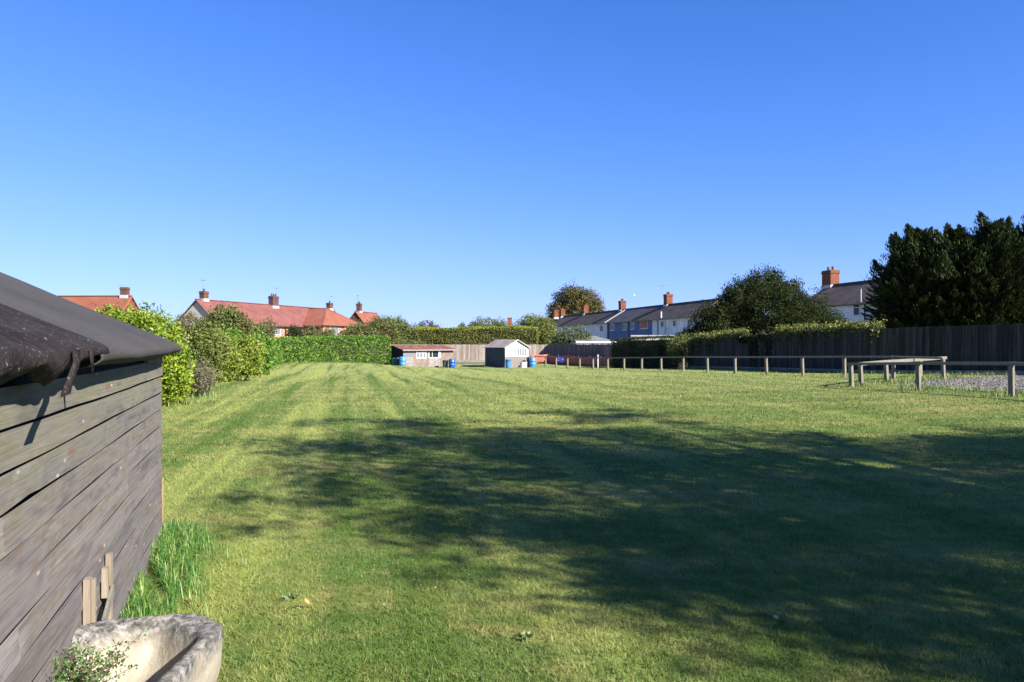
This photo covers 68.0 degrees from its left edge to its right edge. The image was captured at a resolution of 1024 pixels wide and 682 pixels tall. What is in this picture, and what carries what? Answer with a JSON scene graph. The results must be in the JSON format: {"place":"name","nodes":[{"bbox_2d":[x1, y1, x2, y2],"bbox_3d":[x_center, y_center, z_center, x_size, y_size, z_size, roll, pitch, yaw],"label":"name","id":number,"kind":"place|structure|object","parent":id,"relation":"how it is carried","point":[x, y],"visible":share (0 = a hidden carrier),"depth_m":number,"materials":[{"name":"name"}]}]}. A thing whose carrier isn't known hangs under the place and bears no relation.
{"place":"outdoors","nodes":[
{"label":"outdoors","id":0,"kind":"place"},
{"bbox_2d":[117,512,243,617],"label":"long grass","id":1,"kind":"structure","parent":0,"point":[168,562],"depth_m":4.97,"materials":[{"name":"green plant"}]},
{"bbox_2d":[455,362,554,363],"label":"path","id":2,"kind":"structure","parent":0,"point":[484,363],"depth_m":71.37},
{"bbox_2d":[507,317,511,325],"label":"brick house","id":3,"kind":"structure","parent":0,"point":[509,320],"depth_m":217.88,"materials":[{"name":"orange brick"}]},
{"bbox_2d":[0,0,1023,338],"label":"sky","id":4,"kind":"structure","parent":0,"point":[448,163],"materials":[{"name":"blue"}]},
{"bbox_2d":[144,363,1023,681],"bbox_3d":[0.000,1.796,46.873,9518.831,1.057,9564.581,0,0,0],"label":"lawn ground","id":5,"kind":"structure","parent":0,"point":[557,505],"depth_m":6.40,"materials":[{"name":"green plant"}]},
{"bbox_2d":[0,272,180,681],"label":"garden shed","id":6,"kind":"structure","parent":5,"relation":"on","point":[81,493],"depth_m":3.09,"materials":[{"name":"grey wood"}]},
{"bbox_2d":[57,284,140,316],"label":"brick house","id":7,"kind":"structure","parent":5,"relation":"on","point":[86,301],"depth_m":94.45,"materials":[{"name":"orange tile"}]},
{"bbox_2d":[67,613,222,681],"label":"stone trough","id":8,"kind":"object","parent":5,"relation":"on","point":[184,647],"visible":0.81,"depth_m":3.18,"materials":[{"name":"stone"}]},
{"bbox_2d":[88,660,99,681],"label":"herb plant","id":9,"kind":"object","parent":8,"relation":"in","point":[93,679],"visible":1,"depth_m":2.71,"materials":[{"name":"green plant"}]},
{"bbox_2d":[51,627,148,681],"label":"herb plant","id":10,"kind":"object","parent":8,"relation":"in","point":[73,672],"visible":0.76,"depth_m":2.91,"materials":[{"name":"green plant"}]},
{"bbox_2d":[92,297,200,406],"bbox_3d":[-10.214,0.468,18.871,5.046,3.101,3.031,0,0,0],"label":"laurel bush","id":11,"kind":"object","parent":5,"relation":"on","point":[176,368],"visible":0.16,"depth_m":18.44,"materials":[{"name":"green plant"}]},
{"bbox_2d":[175,310,200,344],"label":"garden tree","id":12,"kind":"object","parent":5,"relation":"on","point":[182,321],"visible":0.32,"depth_m":79.60,"materials":[{"name":"green plant"}]},
{"bbox_2d":[182,356,219,397],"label":"dry plant thicket","id":13,"kind":"object","parent":5,"relation":"on","point":[203,375],"visible":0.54,"depth_m":21.45,"materials":[{"name":"brown plant"}]},
{"bbox_2d":[198,367,223,385],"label":"dry plant thicket","id":14,"kind":"object","parent":5,"relation":"on","point":[215,378],"visible":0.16,"depth_m":26.07,"materials":[{"name":"brown plant"}]},
{"bbox_2d":[183,317,240,370],"bbox_3d":[-10.606,0.468,26.605,1.684,2.615,1.995,0,0,43],"label":"bush","id":15,"kind":"object","parent":5,"relation":"on","point":[207,345],"visible":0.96,"depth_m":26.38,"materials":[{"name":"green plant"}]},
{"bbox_2d":[189,300,259,372],"bbox_3d":[-14.374,-0.054,37.733,3.211,3.933,2.980,0,0,36],"label":"fruit tree","id":16,"kind":"object","parent":5,"relation":"on","point":[229,317],"visible":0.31,"depth_m":37.11,"materials":[{"name":"green plant"}]},
{"bbox_2d":[185,324,270,381],"bbox_3d":[-11.299,0.602,29.918,1.980,2.523,4.398,0,0,20],"label":"mixed bush","id":17,"kind":"object","parent":5,"relation":"on","point":[241,363],"visible":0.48,"depth_m":30.35,"materials":[{"name":"green plant"}]},
{"bbox_2d":[218,324,280,376],"bbox_3d":[-13.248,0.630,37.261,2.349,2.845,5.422,0,0,13],"label":"mixed bush","id":18,"kind":"object","parent":5,"relation":"on","point":[270,350],"visible":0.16,"depth_m":38.24,"materials":[{"name":"green plant"}]},
{"bbox_2d":[245,315,280,337],"bbox_3d":[-16.409,0.049,48.636,2.963,3.568,2.539,0,0,0],"label":"tree","id":19,"kind":"object","parent":5,"relation":"on","point":[265,329],"visible":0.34,"depth_m":48.56,"materials":[{"name":"green plant"}]},
{"bbox_2d":[174,280,362,340],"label":"terraced houses","id":20,"kind":"structure","parent":5,"relation":"on","point":[307,317],"depth_m":114.58,"materials":[{"name":"tile"}]},
{"bbox_2d":[270,327,280,334],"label":"window","id":21,"kind":"structure","parent":20,"relation":"in","point":[278,332],"depth_m":111.21,"materials":[{"name":"white paint"}]},
{"bbox_2d":[331,327,338,333],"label":"window","id":22,"kind":"structure","parent":20,"relation":"in","point":[336,328],"depth_m":119.92,"materials":[{"name":"white paint"}]},
{"bbox_2d":[281,591,299,599],"bbox_3d":[-1.323,1.526,4.545,0.100,0.040,0.104,0,0,18],"label":"weed rosette","id":23,"kind":"object","parent":5,"relation":"on","point":[286,596],"visible":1,"depth_m":4.55,"materials":[{"name":"green plant"}]},
{"bbox_2d":[282,323,307,340],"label":"shrub","id":24,"kind":"object","parent":5,"relation":"on","point":[294,331],"visible":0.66,"depth_m":64.11,"materials":[{"name":"green plant"}]},
{"bbox_2d":[303,325,321,336],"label":"shrub","id":25,"kind":"object","parent":5,"relation":"on","point":[315,333],"visible":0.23,"depth_m":67.69,"materials":[{"name":"green plant"}]},
{"bbox_2d":[264,334,391,367],"bbox_3d":[-14.483,0.864,53.971,4.863,2.912,25.459,0,0,8],"label":"laurel hedge","id":26,"kind":"object","parent":5,"relation":"on","point":[372,349],"visible":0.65,"depth_m":59.55,"materials":[{"name":"green plant"}]},
{"bbox_2d":[164,361,491,406],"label":"rough grass","id":27,"kind":"structure","parent":5,"relation":"on","point":[195,399],"depth_m":22.56,"materials":[{"name":"green plant"}]},
{"bbox_2d":[320,325,338,339],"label":"shrub","id":28,"kind":"object","parent":5,"relation":"on","point":[327,332],"visible":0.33,"depth_m":68.71,"materials":[{"name":"green plant"}]},
{"bbox_2d":[349,295,378,333],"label":"brick house","id":29,"kind":"structure","parent":5,"relation":"on","point":[358,314],"depth_m":139.71,"materials":[{"name":"orange tile"}]},
{"bbox_2d":[336,315,407,344],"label":"garden tree","id":30,"kind":"object","parent":5,"relation":"on","point":[370,329],"visible":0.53,"depth_m":77.37,"materials":[{"name":"green plant"}]},
{"bbox_2d":[377,313,411,337],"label":"garden tree","id":31,"kind":"object","parent":5,"relation":"on","point":[396,319],"visible":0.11,"depth_m":79.57,"materials":[{"name":"green plant"}]},
{"bbox_2d":[395,357,398,365],"bbox_3d":[-9.717,1.812,64.599,0.571,0.885,0.577,0,0,18],"label":"water barrel","id":32,"kind":"object","parent":5,"relation":"on","point":[396,360],"visible":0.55,"depth_m":64.33,"materials":[{"name":"blue plastic"}]},
{"bbox_2d":[392,336,411,344],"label":"shrub","id":33,"kind":"object","parent":5,"relation":"on","point":[398,343],"visible":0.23,"depth_m":75.55,"materials":[{"name":"green plant"}]},
{"bbox_2d":[399,356,405,365],"bbox_3d":[-9.227,1.767,63.998,0.618,0.945,0.612,0,0,-8],"label":"water barrel","id":34,"kind":"object","parent":5,"relation":"on","point":[402,361],"visible":0.81,"depth_m":63.74,"materials":[{"name":"blue plastic"}]},
{"bbox_2d":[391,322,423,343],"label":"garden tree","id":35,"kind":"object","parent":5,"relation":"on","point":[405,328],"visible":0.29,"depth_m":78.25,"materials":[{"name":"green plant"}]},
{"bbox_2d":[404,338,425,344],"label":"shrub","id":36,"kind":"object","parent":5,"relation":"on","point":[418,342],"visible":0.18,"depth_m":75.58,"materials":[{"name":"green plant"}]},
{"bbox_2d":[389,345,456,366],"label":"pigeon hut","id":37,"kind":"object","parent":5,"relation":"on","point":[425,355],"visible":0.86,"depth_m":66.44,"materials":[{"name":"white paint"}]},
{"bbox_2d":[416,351,425,358],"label":"window","id":38,"kind":"structure","parent":37,"relation":"in","point":[419,354],"depth_m":66.02,"materials":[{"name":"white glass"}]},
{"bbox_2d":[429,351,440,357],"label":"window","id":39,"kind":"structure","parent":37,"relation":"in","point":[432,354],"depth_m":66.88,"materials":[{"name":"glass"}]},
{"bbox_2d":[414,319,440,330],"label":"round tree","id":40,"kind":"object","parent":5,"relation":"on","point":[430,324],"visible":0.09,"depth_m":117.42,"materials":[{"name":"green plant"}]},
{"bbox_2d":[442,360,447,367],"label":"water barrel","id":41,"kind":"object","parent":5,"relation":"on","point":[445,363],"visible":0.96,"depth_m":66.09,"materials":[{"name":"green plastic"}]},
{"bbox_2d":[449,359,454,367],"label":"water barrel","id":42,"kind":"object","parent":5,"relation":"on","point":[451,363],"visible":1,"depth_m":65.75,"materials":[{"name":"blue plastic"}]},
{"bbox_2d":[390,344,547,361],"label":"boarded fence","id":43,"kind":"object","parent":5,"relation":"on","point":[469,353],"visible":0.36,"depth_m":74.07,"materials":[{"name":"brown wood"}]},
{"bbox_2d":[411,325,539,344],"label":"conifer hedge","id":44,"kind":"object","parent":5,"relation":"on","point":[477,335],"visible":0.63,"depth_m":78.58,"materials":[{"name":"green plant"}]},
{"bbox_2d":[467,316,507,329],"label":"round tree","id":45,"kind":"object","parent":5,"relation":"on","point":[495,323],"visible":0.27,"depth_m":111.36,"materials":[{"name":"green plant"}]},
{"bbox_2d":[483,339,529,367],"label":"garden shed","id":46,"kind":"structure","parent":5,"relation":"on","point":[498,352],"depth_m":64.91,"materials":[{"name":"white paint"}]},
{"bbox_2d":[517,348,526,355],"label":"window","id":47,"kind":"structure","parent":46,"relation":"in","point":[520,351],"depth_m":65.04,"materials":[{"name":"grey glass"}]},
{"bbox_2d":[505,359,510,367],"bbox_3d":[-0.313,1.863,62.598,0.513,0.740,0.518,0,0,19],"label":"water barrel","id":48,"kind":"object","parent":5,"relation":"on","point":[508,363],"visible":0.94,"depth_m":62.41,"materials":[{"name":"blue plastic"}]},
{"bbox_2d":[520,362,526,367],"bbox_3d":[0.959,2.000,63.898,0.560,0.460,0.360,0,0,-37],"label":"white crate","id":49,"kind":"object","parent":5,"relation":"on","point":[523,364],"visible":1,"depth_m":63.76,"materials":[{"name":"paint"}]},
{"bbox_2d":[519,631,533,641],"bbox_3d":[0.072,1.530,3.948,0.080,0.051,0.108,0,0,0],"label":"weed rosette","id":50,"kind":"object","parent":5,"relation":"on","point":[527,634],"visible":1,"depth_m":3.93,"materials":[{"name":"green plant"}]},
{"bbox_2d":[529,357,535,366],"bbox_3d":[1.739,1.788,64.198,0.556,0.865,0.551,0,0,35],"label":"water barrel","id":51,"kind":"object","parent":5,"relation":"on","point":[532,361],"visible":0.97,"depth_m":63.98,"materials":[{"name":"blue plastic"}]},
{"bbox_2d":[511,313,557,344],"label":"willow tree","id":52,"kind":"object","parent":5,"relation":"on","point":[546,329],"visible":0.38,"depth_m":85.25,"materials":[{"name":"green plant"}]},
{"bbox_2d":[537,317,558,328],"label":"garden tree","id":53,"kind":"object","parent":5,"relation":"on","point":[552,320],"visible":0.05,"depth_m":149.76,"materials":[{"name":"green plant"}]},
{"bbox_2d":[530,354,612,365],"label":"barrier netting","id":54,"kind":"object","parent":5,"relation":"on","point":[588,361],"visible":0.67,"depth_m":66.37,"materials":[{"name":"plastic"}]},
{"bbox_2d":[550,323,593,343],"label":"garden tree","id":55,"kind":"object","parent":5,"relation":"on","point":[559,338],"visible":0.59,"depth_m":80.06,"materials":[{"name":"green plant"}]},
{"bbox_2d":[545,280,608,321],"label":"oak tree","id":56,"kind":"object","parent":5,"relation":"on","point":[575,300],"visible":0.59,"depth_m":182.79,"materials":[{"name":"green plant"}]},
{"bbox_2d":[548,344,612,366],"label":"boarded fence","id":57,"kind":"object","parent":5,"relation":"on","point":[587,350],"visible":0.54,"depth_m":67.59,"materials":[{"name":"grey wood"}]},
{"bbox_2d":[150,447,1021,681],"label":"clover patches","id":58,"kind":"object","parent":5,"relation":"on","point":[652,664],"visible":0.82,"depth_m":4.37,"materials":[{"name":"green plant"}]},
{"bbox_2d":[565,336,615,343],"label":"garage","id":59,"kind":"structure","parent":5,"relation":"on","point":[596,340],"depth_m":80.08,"materials":[{"name":"white paint"}]},
{"bbox_2d":[553,286,717,341],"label":"terraced houses","id":60,"kind":"structure","parent":5,"relation":"on","point":[668,317],"depth_m":118.47,"materials":[{"name":"grey tile"}]},
{"bbox_2d":[610,323,614,330],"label":"window","id":61,"kind":"structure","parent":60,"relation":"in","point":[612,325],"depth_m":126.17,"materials":[{"name":"blue glass"}]},
{"bbox_2d":[623,322,626,329],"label":"window","id":62,"kind":"structure","parent":60,"relation":"in","point":[624,323],"depth_m":120.68,"materials":[{"name":"blue glass"}]},
{"bbox_2d":[630,321,634,329],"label":"window","id":63,"kind":"structure","parent":60,"relation":"in","point":[632,324],"depth_m":117.69,"materials":[{"name":"blue glass"}]},
{"bbox_2d":[640,321,647,328],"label":"window","id":64,"kind":"structure","parent":60,"relation":"in","point":[643,324],"depth_m":113.25,"materials":[{"name":"red paint"}]},
{"bbox_2d":[687,319,692,326],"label":"window","id":65,"kind":"structure","parent":60,"relation":"in","point":[690,323],"depth_m":98.48,"materials":[{"name":"grey glass"}]},
{"bbox_2d":[610,335,687,367],"bbox_3d":[10.389,0.826,57.251,2.023,2.600,7.161,0,0,-37],"label":"clipped hedge","id":66,"kind":"object","parent":5,"relation":"on","point":[641,346],"visible":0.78,"depth_m":56.87,"materials":[{"name":"green plant"}]},
{"bbox_2d":[630,335,674,339],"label":"garage","id":67,"kind":"structure","parent":5,"relation":"on","point":[632,336],"depth_m":65.76,"materials":[{"name":"white"}]},
{"bbox_2d":[665,332,692,367],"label":"shrub","id":68,"kind":"object","parent":5,"relation":"on","point":[683,341],"visible":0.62,"depth_m":52.95,"materials":[{"name":"green plant"}]},
{"bbox_2d":[675,324,695,336],"bbox_3d":[14.303,0.250,59.098,4.396,3.862,3.262,0,0,0],"label":"tree","id":69,"kind":"object","parent":5,"relation":"on","point":[684,331],"visible":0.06,"depth_m":58.65,"materials":[{"name":"green plant"}]},
{"bbox_2d":[535,356,945,378],"bbox_3d":[8.475,1.481,47.568,0.963,1.810,42.899,0,0,-18],"label":"knee rail fence","id":70,"kind":"object","parent":5,"relation":"on","point":[893,371],"visible":0.78,"depth_m":35.90,"materials":[{"name":"brown wood"}]},
{"bbox_2d":[685,262,848,335],"bbox_3d":[19.193,-1.731,56.437,12.709,8.134,6.429,0,0,0],"label":"broad tree","id":71,"kind":"object","parent":5,"relation":"on","point":[751,302],"visible":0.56,"depth_m":54.98,"materials":[{"name":"green plant"}]},
{"bbox_2d":[772,611,788,622],"bbox_3d":[1.480,1.531,4.195,0.090,0.045,0.102,0,0,0],"label":"weed rosette","id":72,"kind":"object","parent":5,"relation":"on","point":[778,617],"visible":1,"depth_m":4.19,"materials":[{"name":"green plant"}]},
{"bbox_2d":[811,266,877,326],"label":"rendered house","id":73,"kind":"structure","parent":5,"relation":"on","point":[848,297],"depth_m":67.75,"materials":[{"name":"grey tile"}]},
{"bbox_2d":[852,305,859,316],"bbox_3d":[29.260,-2.627,64.458,0.121,1.081,0.962,0,0,-13],"label":"window","id":74,"kind":"structure","parent":73,"relation":"in","point":[856,308],"depth_m":64.50,"materials":[{"name":"white paint"}]},
{"bbox_2d":[688,323,1023,374],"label":"boarded fence","id":75,"kind":"object","parent":5,"relation":"on","point":[991,343],"visible":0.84,"depth_m":35.01,"materials":[{"name":"brown dark wood"}]},
{"bbox_2d":[690,327,751,354],"bbox_3d":[13.380,0.510,49.082,1.318,2.771,6.745,0,0,-15],"label":"creeper","id":76,"kind":"object","parent":75,"relation":"attached to","point":[727,334],"visible":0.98,"depth_m":49.29,"materials":[{"name":"green plant"}]},
{"bbox_2d":[737,330,774,368],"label":"creeper","id":77,"kind":"object","parent":75,"relation":"attached to","point":[744,338],"visible":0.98,"depth_m":44.75,"materials":[{"name":"green plant"}]},
{"bbox_2d":[772,317,887,347],"bbox_3d":[16.199,0.206,39.065,1.705,2.901,7.987,0,0,-16],"label":"creeper","id":78,"kind":"object","parent":75,"relation":"attached to","point":[784,331],"visible":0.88,"depth_m":38.45,"materials":[{"name":"green plant"}]},
{"bbox_2d":[858,356,946,384],"bbox_3d":[14.295,1.138,27.573,0.340,1.030,9.387,0,0,44],"label":"knee rail fence","id":79,"kind":"object","parent":5,"relation":"on","point":[860,373],"visible":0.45,"depth_m":26.38,"materials":[{"name":"brown wood"}]},
{"bbox_2d":[860,223,968,327],"bbox_3d":[22.910,-2.396,42.924,5.743,8.554,5.937,0,0,-35],"label":"conifer","id":80,"kind":"object","parent":5,"relation":"on","point":[898,279],"visible":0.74,"depth_m":42.22,"materials":[{"name":"green plant"}]},
{"bbox_2d":[847,362,1023,396],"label":"knee rail fence","id":81,"kind":"object","parent":5,"relation":"on","point":[1011,378],"visible":0.77,"depth_m":20.32,"materials":[{"name":"brown wood"}]},
{"bbox_2d":[896,222,1013,326],"bbox_3d":[24.582,-2.473,41.992,6.254,8.495,6.182,0,0,0],"label":"conifer","id":82,"kind":"object","parent":5,"relation":"on","point":[946,269],"visible":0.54,"depth_m":40.55,"materials":[{"name":"green plant"}]},
{"bbox_2d":[931,210,1023,325],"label":"conifer","id":83,"kind":"object","parent":5,"relation":"on","point":[1000,243],"visible":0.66,"depth_m":39.72,"materials":[{"name":"green plant"}]},
{"bbox_2d":[996,215,1023,323],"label":"conifer","id":84,"kind":"object","parent":5,"relation":"on","point":[1022,230],"visible":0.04,"depth_m":40.53,"materials":[{"name":"green plant"}]},
{"bbox_2d":[536,364,1023,398],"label":"rough grass","id":85,"kind":"structure","parent":0,"point":[936,375],"depth_m":28.44,"materials":[{"name":"green plant"}]},
{"bbox_2d":[899,375,1023,392],"bbox_3d":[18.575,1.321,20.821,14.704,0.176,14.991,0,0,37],"label":"gravel yard","id":86,"kind":"structure","parent":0,"point":[1004,383],"depth_m":24.62,"materials":[{"name":"grey gravel"}]}
]}

